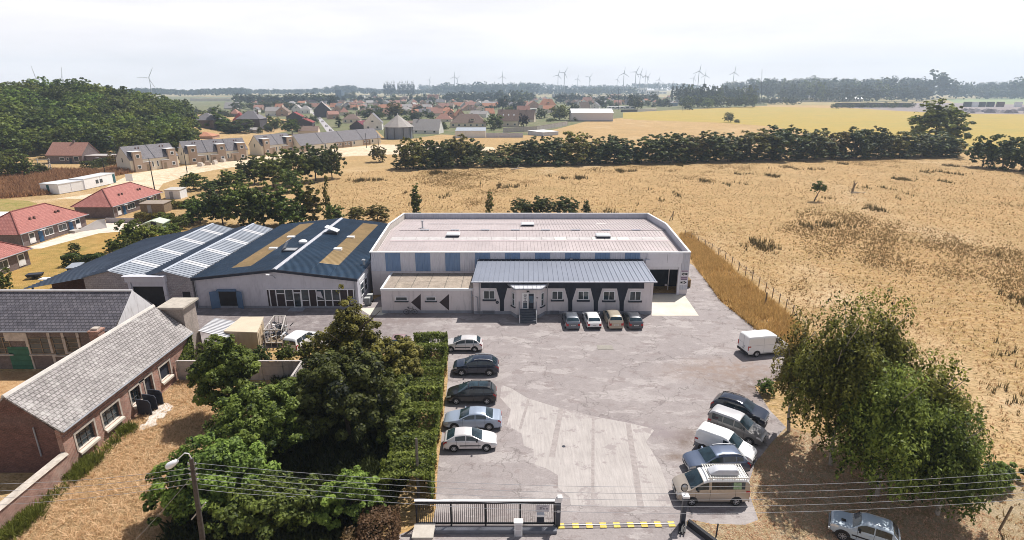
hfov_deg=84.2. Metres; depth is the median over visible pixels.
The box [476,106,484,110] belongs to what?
town house
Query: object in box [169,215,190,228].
garden bush
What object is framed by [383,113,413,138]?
octagonal house
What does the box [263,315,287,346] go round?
scrap cage
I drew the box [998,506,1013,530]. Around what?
wooden stake
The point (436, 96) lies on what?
town house
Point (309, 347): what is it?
shrub
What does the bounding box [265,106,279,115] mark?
town house
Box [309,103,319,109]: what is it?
house
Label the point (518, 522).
meter cabinet
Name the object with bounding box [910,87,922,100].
distant tree
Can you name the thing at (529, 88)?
distant tree
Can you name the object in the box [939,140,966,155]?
hedgerow tree
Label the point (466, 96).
distant tree
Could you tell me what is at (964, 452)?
birch tree
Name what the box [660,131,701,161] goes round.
hedgerow tree
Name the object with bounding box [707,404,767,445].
parked car
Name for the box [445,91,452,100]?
distant tree
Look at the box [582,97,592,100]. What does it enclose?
town house
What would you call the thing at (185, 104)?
woodland tree
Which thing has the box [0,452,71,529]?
boundary wall
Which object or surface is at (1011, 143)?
hedgerow tree
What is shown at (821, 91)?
distant tree
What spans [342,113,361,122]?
town house
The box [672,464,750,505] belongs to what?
camper van
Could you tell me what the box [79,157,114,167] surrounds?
garden hedge
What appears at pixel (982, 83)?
distant wood
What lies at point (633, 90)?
distant tree
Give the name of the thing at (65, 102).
woodland tree
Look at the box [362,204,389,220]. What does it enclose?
copse tree
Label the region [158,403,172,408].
broken slab
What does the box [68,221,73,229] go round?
door
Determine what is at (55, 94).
woodland tree
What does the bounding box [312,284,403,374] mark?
tall tree
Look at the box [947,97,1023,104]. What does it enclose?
green field
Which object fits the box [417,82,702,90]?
distant wood
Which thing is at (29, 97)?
woodland tree
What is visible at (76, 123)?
woodland tree
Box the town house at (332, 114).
[326,110,339,118]
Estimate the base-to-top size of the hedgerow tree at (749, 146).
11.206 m
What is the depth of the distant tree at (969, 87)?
1720.85 m
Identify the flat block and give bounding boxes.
[335,90,342,97]
[632,88,645,93]
[645,90,658,94]
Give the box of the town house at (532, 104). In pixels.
[525,101,538,107]
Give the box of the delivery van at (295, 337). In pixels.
[282,330,318,352]
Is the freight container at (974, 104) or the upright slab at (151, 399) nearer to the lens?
the upright slab at (151, 399)
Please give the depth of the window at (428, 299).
71.05 m
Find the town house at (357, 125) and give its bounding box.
[350,120,364,128]
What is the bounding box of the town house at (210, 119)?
[196,113,220,129]
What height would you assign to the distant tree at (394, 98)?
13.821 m
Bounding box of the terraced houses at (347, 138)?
[292,128,380,151]
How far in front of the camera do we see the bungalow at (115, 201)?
126.58 m
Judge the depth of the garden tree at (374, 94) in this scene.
1543.47 m
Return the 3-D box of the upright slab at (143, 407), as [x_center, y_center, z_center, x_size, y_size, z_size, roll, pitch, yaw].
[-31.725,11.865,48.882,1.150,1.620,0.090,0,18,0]
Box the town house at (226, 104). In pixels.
[224,102,241,108]
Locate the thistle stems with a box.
[345,159,1023,539]
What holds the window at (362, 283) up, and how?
in the workshop at (300, 266)
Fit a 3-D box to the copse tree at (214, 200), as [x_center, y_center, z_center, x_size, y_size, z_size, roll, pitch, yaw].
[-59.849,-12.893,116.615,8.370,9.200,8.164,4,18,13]
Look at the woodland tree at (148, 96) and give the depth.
393.06 m
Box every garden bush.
[102,235,132,253]
[113,219,144,242]
[115,238,137,250]
[129,223,158,241]
[149,224,176,236]
[153,212,171,220]
[158,223,182,233]
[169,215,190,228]
[178,213,204,223]
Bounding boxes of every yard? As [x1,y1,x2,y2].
[0,372,38,398]
[161,264,785,539]
[844,103,1023,113]
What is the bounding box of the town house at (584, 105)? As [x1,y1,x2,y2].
[578,101,589,108]
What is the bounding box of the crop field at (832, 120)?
[623,107,1023,148]
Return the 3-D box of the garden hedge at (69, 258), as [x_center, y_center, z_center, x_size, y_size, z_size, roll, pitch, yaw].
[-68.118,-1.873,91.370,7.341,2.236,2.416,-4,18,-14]
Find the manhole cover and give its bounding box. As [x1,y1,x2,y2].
[597,345,613,349]
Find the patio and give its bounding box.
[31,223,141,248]
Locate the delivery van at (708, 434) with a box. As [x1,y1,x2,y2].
[693,421,757,464]
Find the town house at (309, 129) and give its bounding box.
[298,124,319,133]
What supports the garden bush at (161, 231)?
on the garden lawn at (47, 261)
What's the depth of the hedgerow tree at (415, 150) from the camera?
197.14 m
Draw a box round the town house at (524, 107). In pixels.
[517,105,529,109]
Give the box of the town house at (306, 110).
[299,105,312,113]
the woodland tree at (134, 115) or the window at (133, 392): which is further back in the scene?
the woodland tree at (134, 115)
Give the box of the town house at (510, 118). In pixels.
[497,108,519,126]
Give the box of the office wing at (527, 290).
[471,259,656,322]
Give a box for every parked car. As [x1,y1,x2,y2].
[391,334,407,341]
[443,406,501,430]
[443,426,496,451]
[446,380,496,404]
[448,334,482,351]
[453,353,498,375]
[562,311,579,328]
[582,311,601,328]
[602,310,623,327]
[622,311,642,328]
[682,443,750,471]
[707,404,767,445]
[710,391,769,425]
[828,511,900,539]
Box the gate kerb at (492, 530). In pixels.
[434,527,556,533]
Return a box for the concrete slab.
[500,385,671,506]
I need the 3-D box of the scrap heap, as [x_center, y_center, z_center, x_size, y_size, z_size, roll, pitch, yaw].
[-26.480,6.839,63.941,3.118,1.760,4.052,0,18,0]
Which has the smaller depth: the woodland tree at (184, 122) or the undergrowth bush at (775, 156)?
the undergrowth bush at (775, 156)
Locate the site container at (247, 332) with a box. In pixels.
[224,317,264,350]
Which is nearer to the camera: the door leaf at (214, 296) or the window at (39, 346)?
the window at (39, 346)
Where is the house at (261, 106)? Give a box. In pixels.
[253,104,264,109]
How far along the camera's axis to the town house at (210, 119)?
351.25 m
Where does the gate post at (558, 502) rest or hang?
on the yard at (667, 379)
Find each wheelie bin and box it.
[364,297,371,305]
[366,293,373,301]
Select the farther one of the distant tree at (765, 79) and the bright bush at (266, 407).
the distant tree at (765, 79)
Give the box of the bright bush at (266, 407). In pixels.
[199,380,311,458]
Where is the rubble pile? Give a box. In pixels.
[984,109,995,112]
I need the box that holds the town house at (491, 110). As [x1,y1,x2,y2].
[484,108,494,113]
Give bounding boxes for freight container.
[963,102,971,106]
[971,102,978,106]
[978,102,985,106]
[986,102,994,106]
[996,102,1004,106]
[1013,102,1022,106]
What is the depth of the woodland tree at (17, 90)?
287.97 m
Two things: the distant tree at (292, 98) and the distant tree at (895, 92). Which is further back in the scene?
the distant tree at (895, 92)
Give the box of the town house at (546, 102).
[539,99,555,108]
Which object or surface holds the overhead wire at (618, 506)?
attached to the lamp pole at (193, 474)
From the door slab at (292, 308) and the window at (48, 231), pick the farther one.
the window at (48, 231)
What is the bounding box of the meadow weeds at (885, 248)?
[317,158,1023,537]
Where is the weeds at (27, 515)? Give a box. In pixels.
[0,417,138,539]
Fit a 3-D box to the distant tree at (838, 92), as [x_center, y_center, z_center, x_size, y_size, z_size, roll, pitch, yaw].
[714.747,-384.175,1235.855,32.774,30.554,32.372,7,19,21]
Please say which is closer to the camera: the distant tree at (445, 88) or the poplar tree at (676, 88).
the poplar tree at (676, 88)
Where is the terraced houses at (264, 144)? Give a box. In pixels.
[249,133,293,154]
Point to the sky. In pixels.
(188, 44)
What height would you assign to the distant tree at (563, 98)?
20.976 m
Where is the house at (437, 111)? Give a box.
[433,108,442,115]
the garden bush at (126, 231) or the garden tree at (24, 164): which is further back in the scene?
the garden tree at (24, 164)
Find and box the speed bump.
[554,521,675,528]
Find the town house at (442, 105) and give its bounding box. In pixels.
[438,102,448,108]
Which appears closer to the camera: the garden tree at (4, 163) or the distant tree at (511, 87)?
the garden tree at (4, 163)
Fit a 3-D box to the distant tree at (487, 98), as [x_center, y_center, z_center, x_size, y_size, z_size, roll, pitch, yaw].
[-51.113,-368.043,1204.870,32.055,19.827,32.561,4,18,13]
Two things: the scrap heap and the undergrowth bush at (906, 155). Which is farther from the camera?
the undergrowth bush at (906, 155)
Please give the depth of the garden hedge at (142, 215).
118.74 m
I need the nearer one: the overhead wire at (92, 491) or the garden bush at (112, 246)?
the overhead wire at (92, 491)
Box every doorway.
[138,371,155,396]
[218,291,237,305]
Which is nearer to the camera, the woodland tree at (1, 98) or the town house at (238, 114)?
the woodland tree at (1, 98)
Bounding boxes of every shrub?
[191,342,210,359]
[250,344,272,359]
[273,340,298,359]
[294,335,317,359]
[755,377,777,396]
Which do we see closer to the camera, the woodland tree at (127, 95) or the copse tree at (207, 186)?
the copse tree at (207, 186)
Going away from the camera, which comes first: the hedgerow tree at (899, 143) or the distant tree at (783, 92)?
the hedgerow tree at (899, 143)
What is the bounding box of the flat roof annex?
[380,272,478,312]
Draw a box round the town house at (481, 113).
[469,110,489,117]
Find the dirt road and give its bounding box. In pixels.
[58,144,494,198]
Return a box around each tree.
[0,81,23,90]
[0,82,14,96]
[0,93,29,107]
[0,95,6,122]
[0,101,42,125]
[0,112,24,125]
[0,114,29,134]
[0,122,35,155]
[0,154,17,174]
[3,86,40,102]
[4,127,58,153]
[8,153,36,175]
[12,108,56,135]
[14,91,46,109]
[17,80,40,92]
[22,87,50,106]
[23,76,53,87]
[30,97,63,113]
[32,162,49,172]
[33,125,65,143]
[36,106,68,120]
[37,108,75,128]
[39,84,68,108]
[41,124,82,147]
[43,83,73,96]
[49,85,74,97]
[51,78,70,88]
[51,91,90,106]
[53,117,92,138]
[59,96,83,110]
[60,77,86,89]
[62,103,94,120]
[63,100,98,120]
[64,79,98,96]
[73,120,118,153]
[75,113,112,130]
[78,92,106,111]
[78,119,110,143]
[82,83,115,98]
[87,122,123,133]
[88,107,117,122]
[89,138,105,153]
[91,101,118,113]
[97,127,124,150]
[98,95,131,113]
[104,112,137,136]
[106,85,137,100]
[106,154,116,166]
[110,94,138,102]
[112,96,138,109]
[112,108,138,129]
[114,126,155,153]
[119,121,154,139]
[126,101,157,115]
[131,90,152,103]
[133,104,161,117]
[136,113,155,123]
[138,98,161,106]
[138,125,176,142]
[140,115,176,129]
[141,92,156,100]
[144,116,180,128]
[146,120,175,147]
[151,99,181,110]
[152,93,167,99]
[154,100,177,114]
[157,125,201,150]
[162,113,182,126]
[164,99,189,112]
[165,112,195,127]
[170,106,202,129]
[171,117,199,136]
[173,99,193,112]
[177,172,207,189]
[179,192,209,222]
[185,334,260,405]
[196,179,227,191]
[197,185,239,224]
[198,110,217,116]
[204,105,231,131]
[216,180,252,225]
[217,169,250,189]
[220,119,253,133]
[228,102,241,108]
[231,94,241,102]
[234,199,269,225]
[235,93,245,101]
[235,155,265,183]
[242,180,275,223]
[244,94,255,102]
[249,151,289,187]
[255,94,262,101]
[256,127,263,133]
[261,95,272,102]
[263,123,271,130]
[265,101,275,106]
[266,116,282,127]
[267,182,295,223]
[274,95,288,102]
[274,200,307,225]
[276,146,313,175]
[278,168,301,193]
[281,118,300,133]
[282,94,294,101]
[286,93,300,101]
[288,178,308,220]
[290,340,401,440]
[297,143,334,180]
[298,95,308,100]
[301,177,324,220]
[307,92,319,102]
[311,116,318,122]
[312,93,324,102]
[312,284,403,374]
[320,143,346,177]
[321,204,344,219]
[322,175,331,210]
[327,94,337,104]
[335,116,342,126]
[345,206,368,219]
[349,91,356,98]
[361,109,376,117]
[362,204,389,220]
[367,144,386,161]
[370,91,378,96]
[374,106,384,113]
[376,111,384,117]
[384,102,403,116]
[388,96,401,101]
[392,137,430,168]
[400,108,407,115]
[409,106,417,119]
[409,183,422,212]
[411,114,420,119]
[416,140,440,167]
[419,94,426,100]
[425,112,434,118]
[428,96,435,102]
[428,140,457,165]
[431,84,443,94]
[441,133,471,165]
[442,83,448,93]
[442,95,450,101]
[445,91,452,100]
[448,84,454,93]
[452,92,461,99]
[453,83,467,94]
[458,138,487,164]
[463,92,470,99]
[469,82,480,91]
[474,83,488,94]
[476,92,484,98]
[480,93,495,100]
[481,149,503,163]
[485,189,494,212]
[486,90,496,99]
[486,113,503,126]
[490,82,501,94]
[493,90,501,100]
[493,142,525,164]
[495,96,509,108]
[502,84,508,93]
[505,84,515,94]
[510,97,516,109]
[512,135,547,159]
[515,100,526,105]
[516,90,527,100]
[518,82,527,92]
[518,113,529,125]
[522,91,532,100]
[523,83,534,92]
[532,83,541,94]
[536,108,548,118]
[536,136,571,161]
[541,86,549,93]
[545,87,554,93]
[549,104,569,119]
[553,93,562,102]
[556,131,604,164]
[558,92,568,103]
[562,86,570,93]
[565,93,573,100]
[569,103,579,108]
[570,87,581,94]
[577,86,585,93]
[581,199,590,212]
[586,140,612,162]
[588,87,597,94]
[591,87,601,94]
[595,96,606,107]
[596,134,635,162]
[607,88,617,93]
[624,147,646,160]
[626,87,638,94]
[627,95,637,107]
[629,133,673,161]
[632,97,643,108]
[649,91,658,101]
[660,97,673,106]
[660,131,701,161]
[670,85,674,101]
[674,84,678,99]
[674,86,684,99]
[676,133,717,159]
[678,83,690,104]
[678,97,685,105]
[682,102,693,109]
[683,95,693,105]
[687,87,698,98]
[687,98,694,106]
[695,96,706,106]
[696,130,742,158]
[699,84,708,102]
[700,98,715,107]
[707,84,713,98]
[711,94,720,106]
[715,84,723,100]
[719,96,733,106]
[722,112,734,121]
[723,135,756,160]
[736,94,748,106]
[739,128,786,156]
[745,84,752,97]
[745,96,754,106]
[748,80,761,95]
[750,85,760,97]
[750,95,758,105]
[754,78,768,98]
[758,124,812,159]
[760,78,771,97]
[762,80,779,98]
[768,305,821,431]
[772,81,781,97]
[775,78,790,98]
[777,86,787,100]
[779,289,905,467]
[783,80,795,89]
[785,128,838,158]
[788,80,804,92]
[791,97,801,104]
[798,78,816,97]
[799,87,808,100]
[803,81,821,101]
[810,83,819,100]
[810,181,826,200]
[815,82,827,100]
[821,87,841,101]
[821,354,947,504]
[822,132,850,157]
[823,86,834,100]
[826,77,836,85]
[830,79,846,91]
[831,280,931,425]
[835,87,846,100]
[836,126,878,157]
[841,84,856,100]
[844,78,857,93]
[852,86,861,101]
[852,126,895,158]
[855,83,867,100]
[862,85,884,101]
[872,82,890,101]
[874,77,889,87]
[878,131,910,156]
[883,85,898,100]
[886,78,904,96]
[888,84,902,99]
[890,131,948,156]
[894,84,909,100]
[900,78,909,99]
[900,398,1010,525]
[901,88,912,101]
[901,348,997,483]
[907,98,976,146]
[908,78,919,91]
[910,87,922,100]
[910,131,968,155]
[916,85,927,100]
[918,76,935,95]
[918,87,934,100]
[924,69,957,98]
[936,78,959,97]
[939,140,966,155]
[951,82,962,97]
[960,87,970,98]
[961,82,973,96]
[964,135,1004,167]
[968,85,983,97]
[976,89,992,98]
[982,85,994,95]
[986,134,1023,170]
[988,88,999,98]
[990,81,1000,97]
[994,88,1010,98]
[999,82,1007,90]
[1003,76,1023,98]
[1006,139,1023,171]
[1009,89,1019,98]
[1018,90,1023,97]
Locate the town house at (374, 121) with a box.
[363,111,383,129]
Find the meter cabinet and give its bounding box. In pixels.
[514,518,522,536]
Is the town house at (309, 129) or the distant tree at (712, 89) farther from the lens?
the distant tree at (712, 89)
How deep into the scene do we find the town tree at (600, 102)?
820.26 m
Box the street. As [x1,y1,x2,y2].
[312,112,333,131]
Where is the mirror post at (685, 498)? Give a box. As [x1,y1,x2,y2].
[678,483,689,534]
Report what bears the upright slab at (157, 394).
on the scrub ground at (111, 475)
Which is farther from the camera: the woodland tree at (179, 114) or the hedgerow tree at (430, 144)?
the woodland tree at (179, 114)
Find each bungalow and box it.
[0,203,88,246]
[0,241,33,273]
[70,182,162,217]
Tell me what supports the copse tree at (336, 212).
on the ground at (366, 166)
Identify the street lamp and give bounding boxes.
[141,157,154,188]
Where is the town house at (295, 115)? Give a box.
[286,111,303,121]
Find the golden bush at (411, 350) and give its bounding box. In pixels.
[385,335,423,379]
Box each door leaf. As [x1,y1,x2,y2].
[209,291,220,308]
[236,291,243,308]
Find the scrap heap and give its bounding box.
[263,321,293,341]
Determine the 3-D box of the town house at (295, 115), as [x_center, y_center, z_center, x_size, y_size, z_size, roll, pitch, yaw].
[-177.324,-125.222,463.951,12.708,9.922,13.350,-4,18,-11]
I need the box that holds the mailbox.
[537,512,543,522]
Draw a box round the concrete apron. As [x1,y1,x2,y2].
[652,294,698,315]
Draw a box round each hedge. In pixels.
[60,251,106,266]
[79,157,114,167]
[133,211,174,223]
[155,198,191,208]
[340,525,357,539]
[355,504,401,539]
[378,331,448,509]
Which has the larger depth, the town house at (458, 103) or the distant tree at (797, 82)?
the distant tree at (797, 82)
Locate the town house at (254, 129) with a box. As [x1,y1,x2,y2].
[249,127,257,132]
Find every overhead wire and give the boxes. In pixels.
[1,484,187,504]
[3,479,185,497]
[6,473,188,490]
[10,468,187,483]
[197,468,1020,493]
[197,473,1017,499]
[199,463,1023,486]
[199,489,386,496]
[202,484,1023,513]
[203,479,1023,506]
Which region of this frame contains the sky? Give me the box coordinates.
[0,0,1023,89]
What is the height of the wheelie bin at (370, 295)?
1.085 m
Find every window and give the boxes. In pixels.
[0,259,9,270]
[0,337,13,355]
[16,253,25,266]
[27,337,56,355]
[28,232,36,243]
[43,226,53,235]
[50,337,68,356]
[57,222,67,231]
[64,337,81,353]
[73,417,100,454]
[75,218,80,228]
[99,398,125,432]
[116,206,121,214]
[127,202,135,209]
[128,379,146,409]
[157,358,174,384]
[285,290,292,299]
[301,290,308,299]
[315,290,324,299]
[325,290,331,299]
[332,290,339,299]
[360,280,364,296]
[364,276,367,291]
[394,297,408,301]
[425,297,436,301]
[483,290,495,300]
[551,291,563,301]
[577,291,589,301]
[602,291,615,301]
[628,291,641,302]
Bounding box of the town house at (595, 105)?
[591,102,600,108]
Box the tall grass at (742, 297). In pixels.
[678,231,801,346]
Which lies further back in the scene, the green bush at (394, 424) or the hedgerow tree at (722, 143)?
the hedgerow tree at (722, 143)
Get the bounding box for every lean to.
[24,231,185,288]
[198,318,234,339]
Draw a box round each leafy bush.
[139,431,281,526]
[204,470,318,539]
[309,465,386,530]
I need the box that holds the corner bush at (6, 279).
[0,267,13,288]
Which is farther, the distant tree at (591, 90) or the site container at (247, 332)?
the distant tree at (591, 90)
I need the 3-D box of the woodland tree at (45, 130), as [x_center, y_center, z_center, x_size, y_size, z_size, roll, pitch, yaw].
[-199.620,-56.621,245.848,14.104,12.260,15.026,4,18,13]
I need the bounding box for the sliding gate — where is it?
[414,499,555,525]
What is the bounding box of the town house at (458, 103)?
[452,102,465,106]
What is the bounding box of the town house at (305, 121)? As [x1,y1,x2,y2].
[296,117,314,131]
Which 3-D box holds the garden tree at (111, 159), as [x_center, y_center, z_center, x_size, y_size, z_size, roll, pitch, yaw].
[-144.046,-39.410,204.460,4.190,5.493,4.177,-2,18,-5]
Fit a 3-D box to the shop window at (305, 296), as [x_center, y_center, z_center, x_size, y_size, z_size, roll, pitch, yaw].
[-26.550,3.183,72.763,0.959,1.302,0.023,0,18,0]
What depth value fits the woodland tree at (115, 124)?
259.00 m
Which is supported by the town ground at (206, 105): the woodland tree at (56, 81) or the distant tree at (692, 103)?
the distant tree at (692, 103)
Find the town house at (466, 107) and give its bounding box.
[460,104,473,110]
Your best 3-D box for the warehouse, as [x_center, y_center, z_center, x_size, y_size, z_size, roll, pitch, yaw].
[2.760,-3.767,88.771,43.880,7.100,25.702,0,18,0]
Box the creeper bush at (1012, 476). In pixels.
[978,461,1023,491]
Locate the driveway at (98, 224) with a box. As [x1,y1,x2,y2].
[69,219,106,232]
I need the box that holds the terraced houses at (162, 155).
[115,143,179,171]
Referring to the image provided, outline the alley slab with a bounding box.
[361,307,384,314]
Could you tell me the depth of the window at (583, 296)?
70.50 m
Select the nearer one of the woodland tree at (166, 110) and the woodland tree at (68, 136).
the woodland tree at (68, 136)
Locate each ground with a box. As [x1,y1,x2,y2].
[0,90,1023,538]
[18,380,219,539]
[154,97,766,139]
[692,428,1023,539]
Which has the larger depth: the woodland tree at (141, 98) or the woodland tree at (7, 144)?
the woodland tree at (141, 98)
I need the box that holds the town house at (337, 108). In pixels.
[331,105,340,113]
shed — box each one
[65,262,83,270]
[82,223,272,307]
[139,200,171,212]
[142,217,170,227]
[455,127,485,137]
[528,130,557,135]
[569,109,613,120]
[797,98,831,101]
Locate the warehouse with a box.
[369,213,690,294]
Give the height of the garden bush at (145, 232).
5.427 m
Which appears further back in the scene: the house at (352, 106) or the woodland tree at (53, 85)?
the house at (352, 106)
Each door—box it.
[7,347,33,368]
[38,231,44,241]
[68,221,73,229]
[147,205,151,212]
[182,292,190,297]
[293,292,301,306]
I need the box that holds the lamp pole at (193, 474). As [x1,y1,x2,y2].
[165,453,205,539]
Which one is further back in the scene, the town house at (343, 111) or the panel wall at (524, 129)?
the town house at (343, 111)
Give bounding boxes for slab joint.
[519,399,529,428]
[549,408,563,456]
[591,416,593,505]
[626,423,643,505]
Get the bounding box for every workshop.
[0,298,202,472]
[190,217,387,310]
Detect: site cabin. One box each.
[39,179,84,193]
[68,173,116,189]
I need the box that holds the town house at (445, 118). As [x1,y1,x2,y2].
[435,113,452,121]
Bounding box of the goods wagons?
[835,103,910,106]
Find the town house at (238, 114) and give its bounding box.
[232,112,241,120]
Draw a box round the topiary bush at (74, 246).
[66,242,80,251]
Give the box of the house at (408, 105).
[402,103,411,108]
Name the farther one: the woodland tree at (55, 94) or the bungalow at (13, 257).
the woodland tree at (55, 94)
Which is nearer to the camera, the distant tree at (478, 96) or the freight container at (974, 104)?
the freight container at (974, 104)
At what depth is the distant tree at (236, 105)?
772.31 m
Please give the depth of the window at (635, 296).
70.55 m
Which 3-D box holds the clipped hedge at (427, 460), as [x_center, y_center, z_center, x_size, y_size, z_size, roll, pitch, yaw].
[-7.785,10.819,49.565,3.738,3.439,25.700,-1,18,-3]
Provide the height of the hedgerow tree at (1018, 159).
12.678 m
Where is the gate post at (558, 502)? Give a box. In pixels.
[555,495,562,526]
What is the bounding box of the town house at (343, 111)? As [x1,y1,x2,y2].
[340,106,348,115]
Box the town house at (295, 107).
[291,103,301,112]
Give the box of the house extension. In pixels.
[84,154,116,162]
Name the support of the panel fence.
on the ground at (366, 166)
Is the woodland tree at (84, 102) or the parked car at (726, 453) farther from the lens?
the woodland tree at (84, 102)
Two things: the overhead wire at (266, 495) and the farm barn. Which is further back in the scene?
the farm barn
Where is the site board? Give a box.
[125,174,132,180]
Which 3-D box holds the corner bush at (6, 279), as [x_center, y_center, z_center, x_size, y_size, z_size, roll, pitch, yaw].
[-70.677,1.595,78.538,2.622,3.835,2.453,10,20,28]
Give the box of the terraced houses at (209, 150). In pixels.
[177,138,248,164]
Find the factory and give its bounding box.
[190,98,234,100]
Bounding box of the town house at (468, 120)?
[450,113,486,127]
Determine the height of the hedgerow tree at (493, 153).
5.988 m
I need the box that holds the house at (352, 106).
[348,104,359,109]
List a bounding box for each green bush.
[278,368,322,409]
[376,373,418,444]
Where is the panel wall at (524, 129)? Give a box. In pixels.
[503,121,567,132]
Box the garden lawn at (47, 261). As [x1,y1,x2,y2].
[0,223,187,291]
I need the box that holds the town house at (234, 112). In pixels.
[229,108,239,116]
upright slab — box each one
[135,399,151,415]
[141,394,157,410]
[147,389,163,404]
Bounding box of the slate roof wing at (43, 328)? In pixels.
[0,289,152,368]
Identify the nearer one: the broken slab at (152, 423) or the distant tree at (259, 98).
the broken slab at (152, 423)
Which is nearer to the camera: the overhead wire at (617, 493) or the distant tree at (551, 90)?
the overhead wire at (617, 493)
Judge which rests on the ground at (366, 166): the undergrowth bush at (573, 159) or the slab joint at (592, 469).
the undergrowth bush at (573, 159)
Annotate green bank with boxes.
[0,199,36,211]
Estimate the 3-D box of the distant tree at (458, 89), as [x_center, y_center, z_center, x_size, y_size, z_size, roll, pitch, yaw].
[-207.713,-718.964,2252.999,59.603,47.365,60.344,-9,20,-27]
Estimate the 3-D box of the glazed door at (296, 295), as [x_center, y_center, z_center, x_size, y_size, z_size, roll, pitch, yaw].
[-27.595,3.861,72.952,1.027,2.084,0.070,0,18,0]
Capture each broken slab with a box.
[139,420,156,430]
[145,413,166,419]
[146,416,156,422]
[152,406,170,412]
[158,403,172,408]
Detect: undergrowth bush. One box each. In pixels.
[390,156,417,168]
[412,156,437,169]
[435,156,460,167]
[456,155,483,166]
[477,155,504,166]
[501,154,523,166]
[520,154,549,165]
[541,154,569,166]
[564,154,591,164]
[587,153,611,163]
[611,152,633,163]
[629,152,656,163]
[650,152,677,162]
[673,152,697,163]
[696,152,722,161]
[717,153,743,161]
[737,151,761,160]
[758,151,783,160]
[779,149,807,160]
[803,149,828,159]
[827,150,850,158]
[843,148,874,158]
[866,147,894,158]
[887,148,911,158]
[912,148,939,156]
[939,148,961,157]
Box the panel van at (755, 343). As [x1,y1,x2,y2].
[737,330,787,356]
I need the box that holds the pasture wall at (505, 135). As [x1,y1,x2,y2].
[486,133,522,137]
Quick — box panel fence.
[175,360,303,379]
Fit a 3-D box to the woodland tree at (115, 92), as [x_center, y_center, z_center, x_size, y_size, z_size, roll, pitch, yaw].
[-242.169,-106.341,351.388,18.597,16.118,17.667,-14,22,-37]
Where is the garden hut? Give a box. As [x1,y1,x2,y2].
[164,187,187,198]
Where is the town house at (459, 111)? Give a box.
[453,108,463,119]
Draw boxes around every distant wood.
[128,87,250,95]
[226,85,434,94]
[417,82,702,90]
[722,75,936,91]
[933,79,1023,95]
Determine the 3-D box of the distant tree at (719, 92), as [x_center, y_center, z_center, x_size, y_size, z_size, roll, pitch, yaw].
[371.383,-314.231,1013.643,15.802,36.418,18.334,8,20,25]
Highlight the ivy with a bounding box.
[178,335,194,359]
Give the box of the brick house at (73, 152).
[45,140,99,163]
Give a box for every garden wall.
[621,109,637,111]
[638,108,656,111]
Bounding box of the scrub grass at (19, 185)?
[0,165,134,198]
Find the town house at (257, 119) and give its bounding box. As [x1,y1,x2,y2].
[236,109,266,128]
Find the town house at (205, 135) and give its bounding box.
[198,130,219,138]
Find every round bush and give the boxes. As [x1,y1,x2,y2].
[507,197,531,212]
[529,195,556,212]
[554,196,579,212]
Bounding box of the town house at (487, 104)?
[482,103,497,107]
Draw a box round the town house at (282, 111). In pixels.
[276,106,290,115]
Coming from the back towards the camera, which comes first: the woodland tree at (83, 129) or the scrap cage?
the woodland tree at (83, 129)
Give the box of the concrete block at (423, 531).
[412,523,434,539]
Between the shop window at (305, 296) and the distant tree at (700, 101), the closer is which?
the shop window at (305, 296)
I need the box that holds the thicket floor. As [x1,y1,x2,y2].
[155,359,430,539]
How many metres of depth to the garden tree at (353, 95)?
1403.24 m
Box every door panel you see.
[258,329,261,345]
[260,325,263,343]
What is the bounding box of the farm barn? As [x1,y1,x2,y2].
[832,97,862,101]
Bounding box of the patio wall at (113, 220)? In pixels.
[105,218,151,222]
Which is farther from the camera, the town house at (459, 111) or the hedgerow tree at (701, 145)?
the town house at (459, 111)
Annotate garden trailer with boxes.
[25,272,43,279]
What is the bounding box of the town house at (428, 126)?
[412,118,443,133]
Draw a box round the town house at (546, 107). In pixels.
[542,105,553,112]
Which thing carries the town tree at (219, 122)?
on the town ground at (206, 105)
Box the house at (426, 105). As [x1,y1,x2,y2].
[422,104,431,108]
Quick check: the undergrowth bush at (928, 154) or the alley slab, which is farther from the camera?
the undergrowth bush at (928, 154)
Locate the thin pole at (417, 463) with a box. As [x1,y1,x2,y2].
[415,438,419,497]
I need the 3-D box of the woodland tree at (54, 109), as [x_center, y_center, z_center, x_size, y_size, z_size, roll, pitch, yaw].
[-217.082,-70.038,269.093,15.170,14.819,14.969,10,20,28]
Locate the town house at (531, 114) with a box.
[519,110,535,121]
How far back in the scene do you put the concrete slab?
44.04 m
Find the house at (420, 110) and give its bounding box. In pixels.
[419,109,430,115]
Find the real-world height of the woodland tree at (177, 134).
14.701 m
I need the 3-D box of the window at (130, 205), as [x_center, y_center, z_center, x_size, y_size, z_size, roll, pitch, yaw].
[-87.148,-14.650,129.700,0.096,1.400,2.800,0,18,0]
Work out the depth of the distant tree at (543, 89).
2510.46 m
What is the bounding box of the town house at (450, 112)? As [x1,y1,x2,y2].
[444,108,453,117]
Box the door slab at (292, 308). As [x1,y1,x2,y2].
[288,307,305,310]
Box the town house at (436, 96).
[427,94,438,102]
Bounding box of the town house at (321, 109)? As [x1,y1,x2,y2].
[314,101,330,117]
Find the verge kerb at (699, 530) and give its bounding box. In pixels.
[687,519,716,539]

